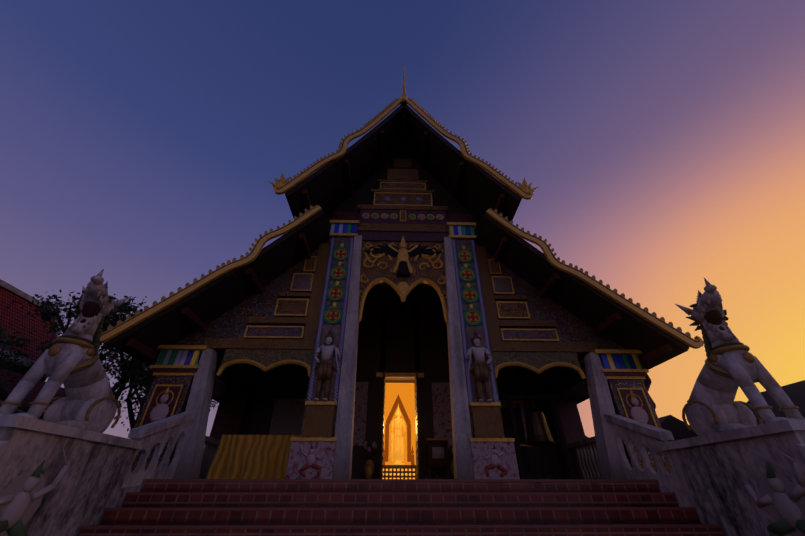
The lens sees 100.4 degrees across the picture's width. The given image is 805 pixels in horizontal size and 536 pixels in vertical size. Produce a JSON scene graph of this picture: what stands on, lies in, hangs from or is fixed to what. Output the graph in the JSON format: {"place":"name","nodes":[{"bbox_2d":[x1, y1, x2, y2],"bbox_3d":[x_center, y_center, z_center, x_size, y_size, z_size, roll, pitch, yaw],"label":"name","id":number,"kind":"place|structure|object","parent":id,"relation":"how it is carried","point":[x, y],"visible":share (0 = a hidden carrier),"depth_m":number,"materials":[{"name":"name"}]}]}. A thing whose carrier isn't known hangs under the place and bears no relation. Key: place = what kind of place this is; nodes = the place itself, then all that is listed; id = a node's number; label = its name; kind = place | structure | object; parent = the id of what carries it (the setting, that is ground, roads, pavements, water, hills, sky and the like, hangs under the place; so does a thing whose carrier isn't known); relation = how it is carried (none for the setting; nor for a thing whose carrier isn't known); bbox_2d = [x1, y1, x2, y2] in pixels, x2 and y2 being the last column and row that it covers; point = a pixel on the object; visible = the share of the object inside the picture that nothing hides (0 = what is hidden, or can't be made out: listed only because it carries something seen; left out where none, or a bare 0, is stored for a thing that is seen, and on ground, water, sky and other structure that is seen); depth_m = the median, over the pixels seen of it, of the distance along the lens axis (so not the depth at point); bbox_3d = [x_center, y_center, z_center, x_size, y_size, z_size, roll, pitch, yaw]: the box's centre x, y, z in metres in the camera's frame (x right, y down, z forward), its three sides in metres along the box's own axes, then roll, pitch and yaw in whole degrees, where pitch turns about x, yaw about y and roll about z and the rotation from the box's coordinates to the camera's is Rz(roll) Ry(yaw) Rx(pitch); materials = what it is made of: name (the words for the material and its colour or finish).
{"place":"outdoors","nodes":[
{"label":"outdoors","id":0,"kind":"place"},
{"bbox_2d":[0,279,66,419],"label":"brick building","id":1,"kind":"structure","parent":0,"point":[14,313],"depth_m":9.21,"materials":[{"name":"red brick"}]},
{"bbox_2d":[36,323,217,421],"bbox_3d":[-7.854,4.688,8.969,3.792,7.349,6.234,1,-34,-1],"label":"tree","id":2,"kind":"object","parent":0,"point":[140,373],"depth_m":8.97,"materials":[{"name":"green plant"}]},
{"bbox_2d":[0,0,804,446],"label":"sky","id":3,"kind":"structure","parent":0,"point":[661,143],"materials":[{"name":"blue"}]},
{"bbox_2d":[284,438,552,478],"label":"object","id":4,"kind":"structure","parent":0,"point":[437,452],"depth_m":8.46,"materials":[{"name":"brown wood"}]},
{"bbox_2d":[586,380,804,475],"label":"distant skyline","id":5,"kind":"structure","parent":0,"point":[679,430],"depth_m":13.86,"materials":[{"name":"black"}]},
{"label":"ground","id":6,"kind":"structure","parent":0,"visible":0},
{"bbox_2d":[0,289,154,434],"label":"tree","id":7,"kind":"object","parent":6,"relation":"on","point":[124,308],"depth_m":8.63,"materials":[{"name":"green plant"}]},
{"bbox_2d":[79,479,722,535],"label":"platform stairs","id":8,"kind":"structure","parent":6,"relation":"on","point":[400,507],"depth_m":4.53,"materials":[{"name":"brick"}]},
{"bbox_2d":[204,435,300,478],"bbox_3d":[-2.788,3.889,6.838,2.000,0.780,1.076,1,-34,-1],"label":"offering table","id":9,"kind":"object","parent":8,"relation":"on","point":[251,457],"visible":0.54,"depth_m":6.50,"materials":[{"name":"fabric"}]},
{"bbox_2d":[130,149,670,478],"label":"temple facade","id":10,"kind":"structure","parent":8,"relation":"on","point":[402,224],"depth_m":7.60,"materials":[{"name":"red paint"}]},
{"bbox_2d":[108,103,689,403],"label":"roof tiers","id":11,"kind":"object","parent":10,"relation":"on","point":[480,189],"visible":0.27,"depth_m":8.16,"materials":[{"name":"brown wood"}]},
{"bbox_2d":[125,113,672,399],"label":"roof purlins","id":12,"kind":"object","parent":11,"relation":"attached to","point":[190,315],"visible":0.29,"depth_m":7.82,"materials":[{"name":"brown wood"}]},
{"bbox_2d":[100,98,703,348],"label":"bargeboards","id":13,"kind":"object","parent":11,"relation":"attached to","point":[111,332],"visible":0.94,"depth_m":7.56,"materials":[{"name":"gold"}]},
{"bbox_2d":[268,66,537,193],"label":"roof finials","id":14,"kind":"object","parent":11,"relation":"attached to","point":[282,182],"visible":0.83,"depth_m":8.47,"materials":[{"name":"gold metal"}]},
{"bbox_2d":[312,326,492,401],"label":"guardian statues","id":15,"kind":"object","parent":10,"relation":"attached to","point":[325,366],"visible":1,"depth_m":6.88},
{"bbox_2d":[218,283,583,478],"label":"wall","id":16,"kind":"structure","parent":8,"relation":"on","point":[399,339],"depth_m":9.72,"materials":[{"name":"brown"}]},
{"bbox_2d":[502,393,574,478],"bbox_3d":[2.979,4.257,8.348,1.850,1.900,1.740,1,-34,-1],"label":"temple bell","id":17,"kind":"object","parent":8,"relation":"on","point":[539,434],"visible":0.9,"depth_m":7.92,"materials":[{"name":"brown wood"}]},
{"bbox_3d":[-0.160,4.862,12.867,4.400,5.950,5.600,1,-34,-1],"label":"hall interior","id":18,"kind":"object","parent":8,"relation":"on","visible":0},
{"bbox_2d":[383,380,415,478],"bbox_3d":[-0.151,5.599,11.948,1.500,3.700,1.100,1,-34,-1],"label":"shrine buddha statue","id":19,"kind":"object","parent":18,"relation":"on","point":[399,454],"visible":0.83,"depth_m":12.05,"materials":[{"name":"orange"}]},
{"bbox_2d":[0,411,804,535],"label":"stair side walls","id":20,"kind":"structure","parent":6,"relation":"on","point":[715,473],"depth_m":4.03,"materials":[{"name":"paint"}]},
{"bbox_2d":[0,269,130,432],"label":"lion statue","id":21,"kind":"object","parent":20,"relation":"on","point":[69,360],"visible":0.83,"depth_m":4.41,"materials":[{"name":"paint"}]},
{"bbox_2d":[121,420,191,487],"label":"stair parapet","id":22,"kind":"structure","parent":20,"relation":"on","point":[140,473],"depth_m":5.45,"materials":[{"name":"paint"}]},
{"bbox_2d":[0,386,804,535],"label":"relief sculptures","id":23,"kind":"object","parent":20,"relation":"on","point":[781,500],"visible":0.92,"depth_m":3.55},
{"bbox_2d":[609,422,679,487],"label":"stair parapet","id":24,"kind":"structure","parent":20,"relation":"on","point":[662,476],"depth_m":5.63,"materials":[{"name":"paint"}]},
{"bbox_2d":[675,278,804,435],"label":"lion statue","id":25,"kind":"object","parent":20,"relation":"on","point":[732,365],"visible":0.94,"depth_m":4.61,"materials":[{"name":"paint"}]}
]}

